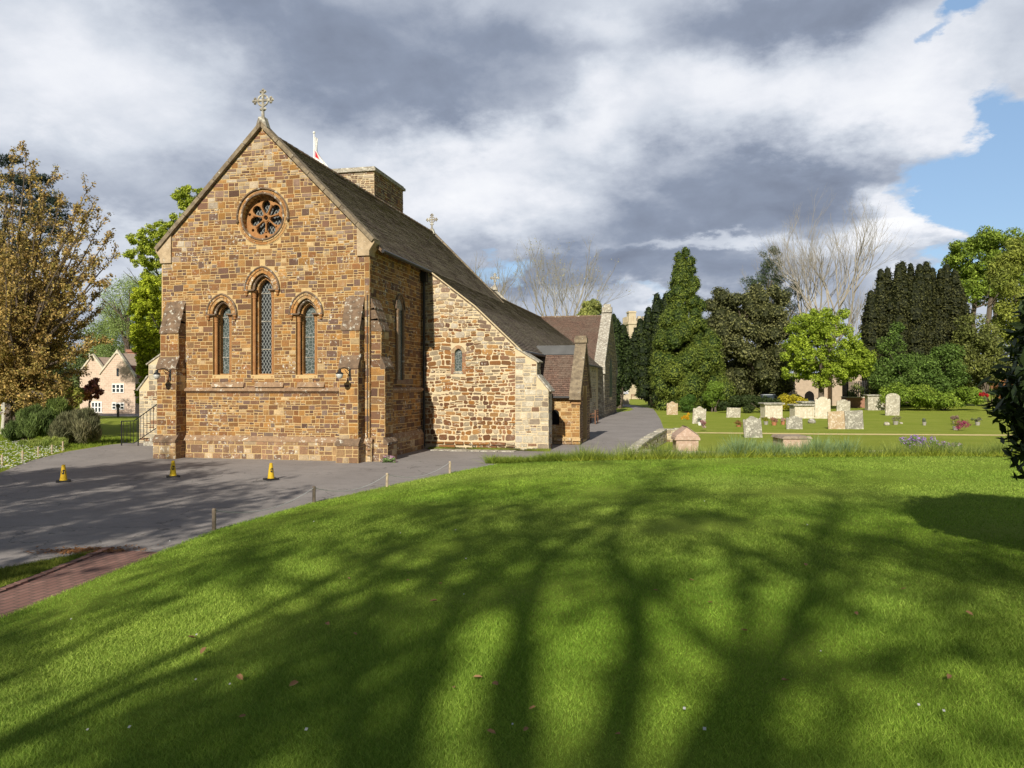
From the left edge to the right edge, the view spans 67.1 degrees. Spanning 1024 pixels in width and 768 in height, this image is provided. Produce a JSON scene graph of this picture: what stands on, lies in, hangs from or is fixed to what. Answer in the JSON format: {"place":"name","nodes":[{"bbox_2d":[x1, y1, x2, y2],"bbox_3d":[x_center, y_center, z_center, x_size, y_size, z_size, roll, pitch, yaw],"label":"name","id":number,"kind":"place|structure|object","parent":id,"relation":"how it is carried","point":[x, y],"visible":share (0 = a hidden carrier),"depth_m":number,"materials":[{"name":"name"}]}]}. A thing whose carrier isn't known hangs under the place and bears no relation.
{"place":"outdoors","nodes":[
{"label":"outdoors","id":0,"kind":"place"},
{"bbox_2d":[0,434,137,469],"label":"bank edge grass","id":1,"kind":"structure","parent":0,"point":[108,438],"depth_m":30.47,"materials":[{"name":"plant"}]},
{"bbox_2d":[0,412,138,416],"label":"path","id":2,"kind":"structure","parent":0,"point":[113,414],"depth_m":65.61,"materials":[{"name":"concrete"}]},
{"bbox_2d":[0,550,156,618],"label":"brick path","id":3,"kind":"structure","parent":0,"point":[51,584],"depth_m":10.26,"materials":[{"name":"brick"}]},
{"bbox_2d":[0,387,1020,587],"bbox_3d":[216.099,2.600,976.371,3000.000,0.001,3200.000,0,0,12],"label":"ground","id":4,"kind":"structure","parent":0,"point":[937,421],"depth_m":46.11,"materials":[{"name":"plant"}]},
{"bbox_2d":[0,403,54,442],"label":"shrub","id":5,"kind":"object","parent":4,"relation":"on","point":[32,420],"visible":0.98,"depth_m":33.02,"materials":[{"name":"green plant"}]},
{"bbox_2d":[0,440,63,467],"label":"daisies","id":6,"kind":"object","parent":4,"relation":"on","point":[26,455],"visible":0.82,"depth_m":27.06,"materials":[{"name":"white plant"}]},
{"bbox_2d":[0,335,71,433],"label":"birch tree","id":7,"kind":"object","parent":4,"relation":"on","point":[2,415],"visible":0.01,"depth_m":39.86,"materials":[{"name":"white plant"}]},
{"bbox_2d":[0,152,77,332],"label":"cedar tree","id":8,"kind":"object","parent":4,"relation":"on","point":[19,183],"visible":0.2,"depth_m":51.38,"materials":[{"name":"green plant"}]},
{"bbox_2d":[18,435,68,449],"bbox_3d":[-18.709,2.414,30.934,2.302,0.757,1.360,0,0,12],"label":"shrub","id":9,"kind":"object","parent":4,"relation":"on","point":[47,442],"visible":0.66,"depth_m":30.64,"materials":[{"name":"green plant"}]},
{"bbox_2d":[0,549,92,586],"bbox_3d":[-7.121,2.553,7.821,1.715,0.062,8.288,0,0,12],"label":"verge grass","id":10,"kind":"structure","parent":4,"relation":"on","point":[31,565],"depth_m":10.79,"materials":[{"name":"plant"}]},
{"bbox_2d":[39,365,63,391],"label":"background tree","id":11,"kind":"object","parent":4,"relation":"on","point":[57,375],"depth_m":94.24,"materials":[{"name":"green plant"}]},
{"bbox_2d":[0,547,112,592],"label":"path edging","id":12,"kind":"object","parent":4,"relation":"on","point":[34,577],"visible":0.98,"depth_m":10.60,"materials":[{"name":"brick"}]},
{"bbox_2d":[44,395,74,419],"bbox_3d":[-20.728,1.575,35.085,1.583,2.208,1.257,0,0,12],"label":"shrub","id":13,"kind":"object","parent":4,"relation":"on","point":[56,406],"visible":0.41,"depth_m":34.68,"materials":[{"name":"green plant"}]},
{"bbox_2d":[0,140,120,436],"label":"cherry tree","id":14,"kind":"object","parent":4,"relation":"on","point":[31,323],"visible":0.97,"depth_m":35.58,"materials":[{"name":"brown plant"}]},
{"bbox_2d":[49,348,85,394],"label":"background tree","id":15,"kind":"object","parent":4,"relation":"on","point":[68,364],"visible":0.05,"depth_m":108.81,"materials":[{"name":"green plant"}]},
{"bbox_2d":[63,385,84,405],"bbox_3d":[-32.055,1.208,56.092,2.154,3.383,1.347,0,0,25],"label":"tree","id":16,"kind":"object","parent":4,"relation":"on","point":[77,390],"visible":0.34,"depth_m":55.81,"materials":[{"name":"green plant"}]},
{"bbox_2d":[47,405,102,443],"bbox_3d":[-18.602,1.803,32.879,2.001,1.833,2.583,0,0,-42],"label":"shrub","id":17,"kind":"object","parent":4,"relation":"on","point":[76,426],"visible":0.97,"depth_m":32.46,"materials":[{"name":"green plant"}]},
{"bbox_2d":[82,377,104,406],"bbox_3d":[-31.859,1.182,57.877,2.320,3.437,1.842,0,0,12],"label":"japanese maple","id":18,"kind":"object","parent":4,"relation":"on","point":[91,387],"visible":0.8,"depth_m":57.71,"materials":[{"name":"red plant"}]},
{"bbox_2d":[71,320,121,386],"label":"background tree","id":19,"kind":"object","parent":4,"relation":"on","point":[81,360],"visible":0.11,"depth_m":104.01,"materials":[{"name":"green plant"}]},
{"bbox_2d":[78,349,142,413],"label":"gabled house","id":20,"kind":"structure","parent":4,"relation":"on","point":[117,375],"depth_m":68.09,"materials":[{"name":"beige stone"}]},
{"bbox_2d":[91,401,101,412],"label":"window","id":21,"kind":"structure","parent":20,"relation":"in","point":[97,406],"depth_m":68.78,"materials":[{"name":"white paint"}]},
{"bbox_2d":[112,384,123,392],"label":"window","id":22,"kind":"structure","parent":20,"relation":"in","point":[116,388],"depth_m":67.90,"materials":[{"name":"white paint"}]},
{"bbox_2d":[112,402,124,409],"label":"window","id":23,"kind":"structure","parent":20,"relation":"in","point":[122,404],"depth_m":67.86,"materials":[{"name":"white paint"}]},
{"bbox_2d":[83,268,161,357],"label":"willow tree","id":24,"kind":"object","parent":4,"relation":"on","point":[123,322],"visible":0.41,"depth_m":74.15,"materials":[{"name":"green plant"}]},
{"bbox_2d":[126,275,161,403],"bbox_3d":[-20.259,-1.688,44.050,3.736,9.176,3.194,0,0,12],"label":"lime tree","id":25,"kind":"object","parent":4,"relation":"on","point":[145,297],"visible":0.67,"depth_m":43.61,"materials":[{"name":"green plant"}]},
{"bbox_2d":[121,184,202,299],"bbox_3d":[-27.629,-6.594,61.938,9.488,18.988,5.102,0,0,30],"label":"lime tree","id":26,"kind":"object","parent":4,"relation":"on","point":[146,246],"visible":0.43,"depth_m":61.56,"materials":[{"name":"green plant"}]},
{"bbox_2d":[0,404,663,568],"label":"forecourt","id":27,"kind":"structure","parent":4,"relation":"on","point":[116,495],"depth_m":19.33,"materials":[{"name":"asphalt"}]},
{"bbox_2d":[56,465,70,482],"bbox_3d":[-11.904,2.370,20.474,0.340,0.460,0.340,0,0,-29],"label":"traffic cone","id":28,"kind":"object","parent":27,"relation":"on","point":[63,475],"visible":1,"depth_m":20.42,"materials":[{"name":"plastic"}]},
{"bbox_2d":[27,544,162,554],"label":"leaf litter","id":29,"kind":"object","parent":27,"relation":"on","point":[90,548],"visible":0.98,"depth_m":11.97,"materials":[{"name":"brown plant"}]},
{"bbox_2d":[121,404,156,445],"bbox_3d":[-15.295,1.491,32.268,2.436,2.218,0.048,0,0,12],"label":"stair railing","id":30,"kind":"object","parent":27,"relation":"on","point":[138,427],"visible":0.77,"depth_m":32.34,"materials":[{"name":"metal"}]},
{"bbox_2d":[143,434,156,445],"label":"stone steps","id":31,"kind":"structure","parent":27,"relation":"on","point":[148,443],"depth_m":32.47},
{"bbox_2d":[166,461,179,477],"bbox_3d":[-9.457,2.370,21.524,0.340,0.460,0.340,0,0,-26],"label":"traffic cone","id":32,"kind":"object","parent":27,"relation":"on","point":[173,474],"visible":1,"depth_m":21.46,"materials":[{"name":"plastic"}]},
{"bbox_2d":[212,508,215,530],"bbox_3d":[-5.266,2.448,13.633,0.084,0.504,0.069,0,0,12],"label":"wooden post","id":33,"kind":"object","parent":27,"relation":"on","point":[213,518],"visible":0.87,"depth_m":13.61,"materials":[{"name":"brown wood"}]},
{"bbox_2d":[216,488,312,512],"bbox_3d":[-4.794,2.348,15.235,0.013,0.248,3.343,0,0,16],"label":"rope","id":34,"kind":"object","parent":33,"relation":"attached to","point":[265,509],"visible":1,"depth_m":14.99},
{"bbox_2d":[263,463,278,480],"bbox_3d":[-6.532,2.370,20.911,0.340,0.460,0.340,0,0,-40],"label":"traffic cone","id":35,"kind":"object","parent":27,"relation":"on","point":[270,474],"visible":1,"depth_m":20.86,"materials":[{"name":"plastic"}]},
{"bbox_2d":[312,486,315,502],"bbox_3d":[-4.321,2.463,16.837,0.084,0.474,0.069,0,0,12],"label":"wooden post","id":36,"kind":"object","parent":27,"relation":"on","point":[314,494],"visible":0.87,"depth_m":16.81,"materials":[{"name":"grey wood"}]},
{"bbox_2d":[136,89,617,462],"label":"church","id":37,"kind":"structure","parent":27,"relation":"on","point":[313,309],"depth_m":27.12,"materials":[{"name":"stone"}]},
{"bbox_2d":[205,293,237,382],"bbox_3d":[-10.114,-1.611,27.219,1.220,3.136,0.620,0,0,12],"label":"lancet window","id":38,"kind":"structure","parent":37,"relation":"in","point":[222,312],"depth_m":27.16,"materials":[{"name":"brown glass"}]},
{"bbox_2d":[243,266,279,382],"bbox_3d":[-8.594,-2.065,26.882,1.360,4.051,0.620,0,0,12],"label":"lancet window","id":39,"kind":"structure","parent":37,"relation":"in","point":[262,288],"depth_m":26.97,"materials":[{"name":"brown glass"}]},
{"bbox_2d":[235,187,288,245],"bbox_3d":[-8.578,-5.789,26.833,2.040,2.004,0.530,0,0,12],"label":"rose window","id":40,"kind":"structure","parent":37,"relation":"in","point":[267,217],"depth_m":26.84,"materials":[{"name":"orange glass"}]},
{"bbox_2d":[288,291,323,382],"bbox_3d":[-6.975,-1.606,26.524,1.280,3.144,0.620,0,0,12],"label":"lancet window","id":41,"kind":"structure","parent":37,"relation":"in","point":[310,306],"depth_m":26.58,"materials":[{"name":"brown glass"}]},
{"bbox_2d":[313,131,327,166],"bbox_3d":[-10.333,-12.442,41.821,1.008,2.584,0.200,0,0,12],"label":"flag","id":42,"kind":"object","parent":37,"relation":"on","point":[316,155],"visible":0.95,"depth_m":41.89,"materials":[{"name":"white fabric"}]},
{"bbox_2d":[394,293,405,383],"bbox_3d":[-4.135,-1.681,28.518,0.200,3.362,1.008,0,0,12],"label":"side window","id":43,"kind":"structure","parent":37,"relation":"in","point":[400,311],"depth_m":28.66,"materials":[{"name":"grey glass"}]},
{"bbox_2d":[453,349,462,372],"bbox_3d":[-2.127,-0.917,30.843,0.400,0.993,0.170,0,0,12],"label":"small window","id":44,"kind":"structure","parent":37,"relation":"in","point":[458,354],"depth_m":30.90,"materials":[{"name":"grey glass"}]},
{"bbox_2d":[381,455,396,462],"bbox_3d":[-4.091,2.492,25.551,0.519,0.360,0.493,0,0,-14],"label":"flower clump","id":45,"kind":"object","parent":27,"relation":"on","point":[386,458],"visible":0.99,"depth_m":25.44,"materials":[{"name":"white plant"}]},
{"bbox_2d":[430,449,516,451],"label":"paving slabs","id":46,"kind":"structure","parent":27,"relation":"on","point":[482,450],"depth_m":29.75,"materials":[{"name":"grey stone"}]},
{"bbox_2d":[427,446,550,450],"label":"wall foot weeds","id":47,"kind":"object","parent":27,"relation":"on","point":[498,448],"depth_m":30.19,"materials":[{"name":"green plant"}]},
{"bbox_2d":[590,409,598,423],"bbox_3d":[5.311,2.140,50.547,0.565,0.920,1.580,0,0,12],"label":"wooden bench","id":48,"kind":"object","parent":27,"relation":"on","point":[596,413],"visible":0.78,"depth_m":50.91,"materials":[{"name":"brown wood"}]},
{"bbox_2d":[623,390,628,404],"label":"stone pier","id":49,"kind":"structure","parent":27,"relation":"on","point":[626,399],"depth_m":97.70,"materials":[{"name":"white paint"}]},
{"bbox_2d":[471,252,525,305],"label":"bare tree","id":50,"kind":"object","parent":4,"relation":"on","point":[504,285],"visible":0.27,"depth_m":116.32,"materials":[{"name":"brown plant"}]},
{"bbox_2d":[512,234,633,315],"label":"bare tree","id":51,"kind":"object","parent":4,"relation":"on","point":[562,288],"visible":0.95,"depth_m":110.78,"materials":[{"name":"grey plant"}]},
{"bbox_2d":[576,298,601,314],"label":"shrubby tree","id":52,"kind":"object","parent":4,"relation":"on","point":[592,306],"visible":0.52,"depth_m":95.29,"materials":[{"name":"green plant"}]},
{"bbox_2d":[612,311,634,408],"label":"yew tree","id":53,"kind":"object","parent":4,"relation":"on","point":[624,355],"visible":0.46,"depth_m":81.57,"materials":[{"name":"green plant"}]},
{"bbox_2d":[623,311,643,398],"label":"battlemented tower","id":54,"kind":"structure","parent":4,"relation":"on","point":[630,320],"depth_m":132.98,"materials":[{"name":"stone"}]},
{"bbox_2d":[630,292,667,407],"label":"yew tree","id":55,"kind":"object","parent":4,"relation":"on","point":[643,334],"visible":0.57,"depth_m":82.80,"materials":[{"name":"green plant"}]},
{"bbox_2d":[625,428,678,451],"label":"wall","id":56,"kind":"structure","parent":4,"relation":"on","point":[663,435],"depth_m":31.65,"materials":[{"name":"stone"}]},
{"bbox_2d":[666,401,677,414],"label":"headstone","id":57,"kind":"object","parent":4,"relation":"on","point":[672,407],"visible":0.93,"depth_m":65.21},
{"bbox_2d":[671,425,699,450],"bbox_3d":[6.412,2.075,28.628,0.992,1.050,1.216,0,0,2],"label":"pyramid tomb","id":58,"kind":"object","parent":4,"relation":"on","point":[686,436],"visible":0.73,"depth_m":28.11,"materials":[{"name":"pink stone"}]},
{"bbox_2d":[679,393,696,412],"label":"shrub","id":59,"kind":"object","parent":4,"relation":"on","point":[686,405],"visible":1,"depth_m":69.53,"materials":[{"name":"green plant"}]},
{"bbox_2d":[648,246,735,411],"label":"cypress tree","id":60,"kind":"object","parent":4,"relation":"on","point":[687,357],"visible":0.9,"depth_m":74.31,"materials":[{"name":"green plant"}]},
{"bbox_2d":[692,406,705,423],"bbox_3d":[12.303,2.049,50.674,0.852,1.166,0.118,4,-2,5],"label":"headstone","id":61,"kind":"object","parent":4,"relation":"on","point":[699,412],"visible":0.9,"depth_m":50.62,"materials":[{"name":"stone"}]},
{"bbox_2d":[702,380,724,411],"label":"shrub","id":62,"kind":"object","parent":4,"relation":"on","point":[714,391],"visible":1,"depth_m":71.45,"materials":[{"name":"green plant"}]},
{"bbox_2d":[726,408,740,417],"bbox_3d":[17.212,2.233,59.947,1.061,0.796,0.110,3,2,5],"label":"headstone","id":63,"kind":"object","parent":4,"relation":"on","point":[733,412],"visible":0.83,"depth_m":59.89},
{"bbox_2d":[717,394,781,412],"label":"shrub","id":64,"kind":"object","parent":4,"relation":"on","point":[745,401],"visible":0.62,"depth_m":68.87,"materials":[{"name":"green plant"}]},
{"bbox_2d":[743,416,762,437],"bbox_3d":[11.673,2.094,37.455,0.861,1.076,0.118,-4,-3,5],"label":"headstone","id":65,"kind":"object","parent":4,"relation":"on","point":[752,425],"visible":0.95,"depth_m":37.40,"materials":[{"name":"stone"}]},
{"bbox_2d":[703,282,805,404],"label":"holm oak","id":66,"kind":"object","parent":4,"relation":"on","point":[754,368],"visible":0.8,"depth_m":85.54,"materials":[{"name":"green plant"}]},
{"bbox_2d":[757,394,778,406],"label":"parked car","id":67,"kind":"object","parent":4,"relation":"on","point":[772,396],"visible":0.02,"depth_m":85.35,"materials":[{"name":"silver metal"}]},
{"bbox_2d":[758,402,784,417],"bbox_3d":[19.724,2.008,58.666,1.653,1.184,1.120,0,0,-5],"label":"chest tomb","id":68,"kind":"object","parent":4,"relation":"on","point":[771,409],"visible":0.88,"depth_m":58.25,"materials":[{"name":"stone"}]},
{"bbox_2d":[739,246,804,333],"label":"pine tree","id":69,"kind":"object","parent":4,"relation":"on","point":[763,280],"visible":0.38,"depth_m":111.45,"materials":[{"name":"green plant"}]},
{"bbox_2d":[770,417,777,424],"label":"grave flowers","id":70,"kind":"object","parent":4,"relation":"on","point":[775,420],"visible":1,"depth_m":48.48,"materials":[{"name":"orange plant"}]},
{"bbox_2d":[771,434,811,448],"bbox_3d":[10.402,2.255,28.725,1.120,0.690,1.250,0,0,0],"label":"slab tomb","id":71,"kind":"object","parent":4,"relation":"on","point":[788,438],"visible":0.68,"depth_m":28.15,"materials":[{"name":"beige stone"}]},
{"bbox_2d":[777,393,808,410],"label":"shrub","id":72,"kind":"object","parent":4,"relation":"on","point":[786,399],"visible":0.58,"depth_m":73.28,"materials":[{"name":"yellow plant"}]},
{"bbox_2d":[738,250,850,375],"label":"bare tree","id":73,"kind":"object","parent":4,"relation":"on","point":[808,286],"visible":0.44,"depth_m":113.54,"materials":[{"name":"grey plant"}]},
{"bbox_2d":[786,416,802,428],"bbox_3d":[16.291,2.237,44.536,0.906,0.788,0.118,0,-4,5],"label":"headstone","id":74,"kind":"object","parent":4,"relation":"on","point":[793,422],"visible":0.95,"depth_m":44.48,"materials":[{"name":"stone"}]},
{"bbox_2d":[787,404,814,417],"bbox_3d":[22.041,2.059,58.666,1.808,1.081,1.120,0,0,-5],"label":"chest tomb","id":75,"kind":"object","parent":4,"relation":"on","point":[802,410],"visible":0.86,"depth_m":58.23,"materials":[{"name":"stone"}]},
{"bbox_2d":[796,401,814,415],"bbox_3d":[24.308,2.013,63.622,1.390,1.174,1.020,0,0,-5],"label":"chest tomb","id":76,"kind":"object","parent":4,"relation":"on","point":[805,402],"visible":0.37,"depth_m":63.23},
{"bbox_2d":[632,449,985,456],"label":"wall","id":77,"kind":"structure","parent":4,"relation":"on","point":[699,453],"depth_m":25.09,"materials":[{"name":"stone"}]},
{"bbox_2d":[899,434,938,448],"bbox_3d":[13.169,1.910,24.973,1.241,0.556,0.711,0,0,12],"label":"flower clump","id":78,"kind":"object","parent":77,"relation":"on","point":[905,441],"visible":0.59,"depth_m":24.97,"materials":[{"name":"purple plant"}]},
{"bbox_2d":[937,441,962,448],"bbox_3d":[14.210,2.042,25.068,0.545,0.421,0.849,0,0,-44],"label":"flower clump","id":79,"kind":"object","parent":77,"relation":"on","point":[955,445],"visible":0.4,"depth_m":24.98,"materials":[{"name":"pink plant"}]},
{"bbox_2d":[815,397,830,418],"bbox_3d":[23.425,1.793,58.171,1.133,1.673,0.118,0,0,5],"label":"headstone","id":80,"kind":"object","parent":4,"relation":"on","point":[822,406],"visible":0.93,"depth_m":58.12,"materials":[{"name":"stone"}]},
{"bbox_2d":[779,307,876,397],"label":"maple tree","id":81,"kind":"object","parent":4,"relation":"on","point":[855,358],"visible":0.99,"depth_m":76.77,"materials":[{"name":"green plant"}]},
{"bbox_2d":[751,187,918,359],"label":"bare tree","id":82,"kind":"object","parent":4,"relation":"on","point":[812,257],"visible":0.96,"depth_m":106.64,"materials":[{"name":"grey plant"}]},
{"bbox_2d":[827,411,844,428],"bbox_3d":[18.715,2.099,44.533,0.945,1.063,0.110,-2,-2,5],"label":"headstone","id":83,"kind":"object","parent":4,"relation":"on","point":[836,419],"visible":0.86,"depth_m":44.48,"materials":[{"name":"stone"}]},
{"bbox_2d":[836,399,849,410],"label":"headstone","id":84,"kind":"object","parent":4,"relation":"on","point":[843,405],"visible":0.85,"depth_m":66.68,"materials":[{"name":"stone"}]},
{"bbox_2d":[695,432,1006,435],"bbox_3d":[18.252,2.592,39.831,19.603,0.001,1.211,0,0,7],"label":"worn line","id":85,"kind":"object","parent":4,"relation":"on","point":[863,434],"visible":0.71,"depth_m":39.59,"materials":[{"name":"beige soil"}]},
{"bbox_2d":[844,410,863,428],"bbox_3d":[19.727,2.079,44.512,1.024,1.103,0.110,-3,0,5],"label":"headstone","id":86,"kind":"object","parent":4,"relation":"on","point":[853,419],"visible":0.86,"depth_m":44.46,"materials":[{"name":"stone"}]},
{"bbox_2d":[836,282,874,339],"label":"bare tree","id":87,"kind":"object","parent":4,"relation":"on","point":[849,307],"visible":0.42,"depth_m":115.57,"materials":[{"name":"grey plant"}]},
{"bbox_2d":[841,381,881,407],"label":"railed tomb","id":88,"kind":"object","parent":4,"relation":"on","point":[858,401],"visible":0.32,"depth_m":84.43,"materials":[{"name":"red brick"}]},
{"bbox_2d":[846,383,876,396],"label":"shrub","id":89,"kind":"object","parent":88,"relation":"in","point":[872,391],"visible":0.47,"depth_m":85.28,"materials":[{"name":"green plant"}]},
{"bbox_2d":[863,394,884,409],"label":"chest tomb","id":90,"kind":"object","parent":4,"relation":"on","point":[872,402],"visible":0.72,"depth_m":76.39,"materials":[{"name":"stone"}]},
{"bbox_2d":[885,393,899,414],"bbox_3d":[31.516,1.698,63.873,1.130,1.865,0.110,2,0,5],"label":"headstone","id":91,"kind":"object","parent":4,"relation":"on","point":[892,403],"visible":0.98,"depth_m":63.82,"materials":[{"name":"stone"}]},
{"bbox_2d":[892,416,900,424],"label":"grave flowers","id":92,"kind":"object","parent":4,"relation":"on","point":[896,421],"visible":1,"depth_m":49.28,"materials":[{"name":"green plant"}]},
{"bbox_2d":[858,260,974,405],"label":"yew tree","id":93,"kind":"object","parent":4,"relation":"on","point":[925,304],"visible":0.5,"depth_m":90.78,"materials":[{"name":"green plant"}]},
{"bbox_2d":[867,321,971,406],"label":"hedge","id":94,"kind":"object","parent":4,"relation":"on","point":[927,370],"visible":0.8,"depth_m":82.56,"materials":[{"name":"green plant"}]},
{"bbox_2d":[878,381,985,410],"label":"hedge","id":95,"kind":"object","parent":4,"relation":"on","point":[917,396],"visible":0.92,"depth_m":74.85,"materials":[{"name":"green plant"}]},
{"bbox_2d":[950,419,962,429],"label":"grave flowers","id":96,"kind":"object","parent":4,"relation":"on","point":[955,424],"visible":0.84,"depth_m":43.48,"materials":[{"name":"green plant"}]},
{"bbox_2d":[956,419,971,429],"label":"grave flowers","id":97,"kind":"object","parent":4,"relation":"on","point":[962,424],"visible":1,"depth_m":42.89,"materials":[{"name":"pink plant"}]},
{"bbox_2d":[970,417,981,424],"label":"grave flowers","id":98,"kind":"object","parent":4,"relation":"on","point":[976,420],"visible":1,"depth_m":48.54,"materials":[{"name":"green plant"}]},
{"bbox_2d":[940,225,1023,399],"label":"oak tree","id":99,"kind":"object","parent":4,"relation":"on","point":[988,241],"visible":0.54,"depth_m":123.13,"materials":[{"name":"green plant"}]},
{"bbox_2d":[978,392,988,397],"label":"shrub","id":100,"kind":"object","parent":4,"relation":"on","point":[983,394],"visible":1,"depth_m":69.93,"materials":[{"name":"red plant"}]},
{"bbox_2d":[949,313,1018,405],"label":"shrub","id":101,"kind":"object","parent":4,"relation":"on","point":[984,341],"visible":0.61,"depth_m":86.84,"materials":[{"name":"green plant"}]},
{"bbox_2d":[984,236,1023,396],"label":"oak tree","id":102,"kind":"object","parent":4,"relation":"on","point":[1001,278],"visible":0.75,"depth_m":100.62,"materials":[{"name":"green plant"}]},
{"bbox_2d":[0,455,1023,767],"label":"lawn","id":103,"kind":"structure","parent":0,"point":[682,522],"depth_m":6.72,"materials":[{"name":"plant"}]},
{"bbox_2d":[71,521,945,730],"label":"lawn petals","id":104,"kind":"object","parent":103,"relation":"on","point":[306,728],"visible":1,"depth_m":4.36,"materials":[{"name":"white plant"}]},
{"bbox_2d":[477,431,1020,463],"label":"border plants","id":105,"kind":"object","parent":103,"relation":"on","point":[813,448],"visible":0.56,"depth_m":24.22,"materials":[{"name":"green plant"}]},
{"bbox_2d":[977,285,1023,480],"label":"laurel bush","id":106,"kind":"object","parent":103,"relation":"on","point":[1010,410],"visible":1,"depth_m":8.07,"materials":[{"name":"green plant"}]},
{"bbox_2d":[0,0,1023,373],"label":"sky","id":107,"kind":"structure","parent":0,"point":[652,129],"materials":[{"name":"grey"}]},
{"bbox_2d":[788,363,861,405],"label":"peach building","id":108,"kind":"structure","parent":0,"point":[805,389],"depth_m":94.67,"materials":[{"name":"paint"}]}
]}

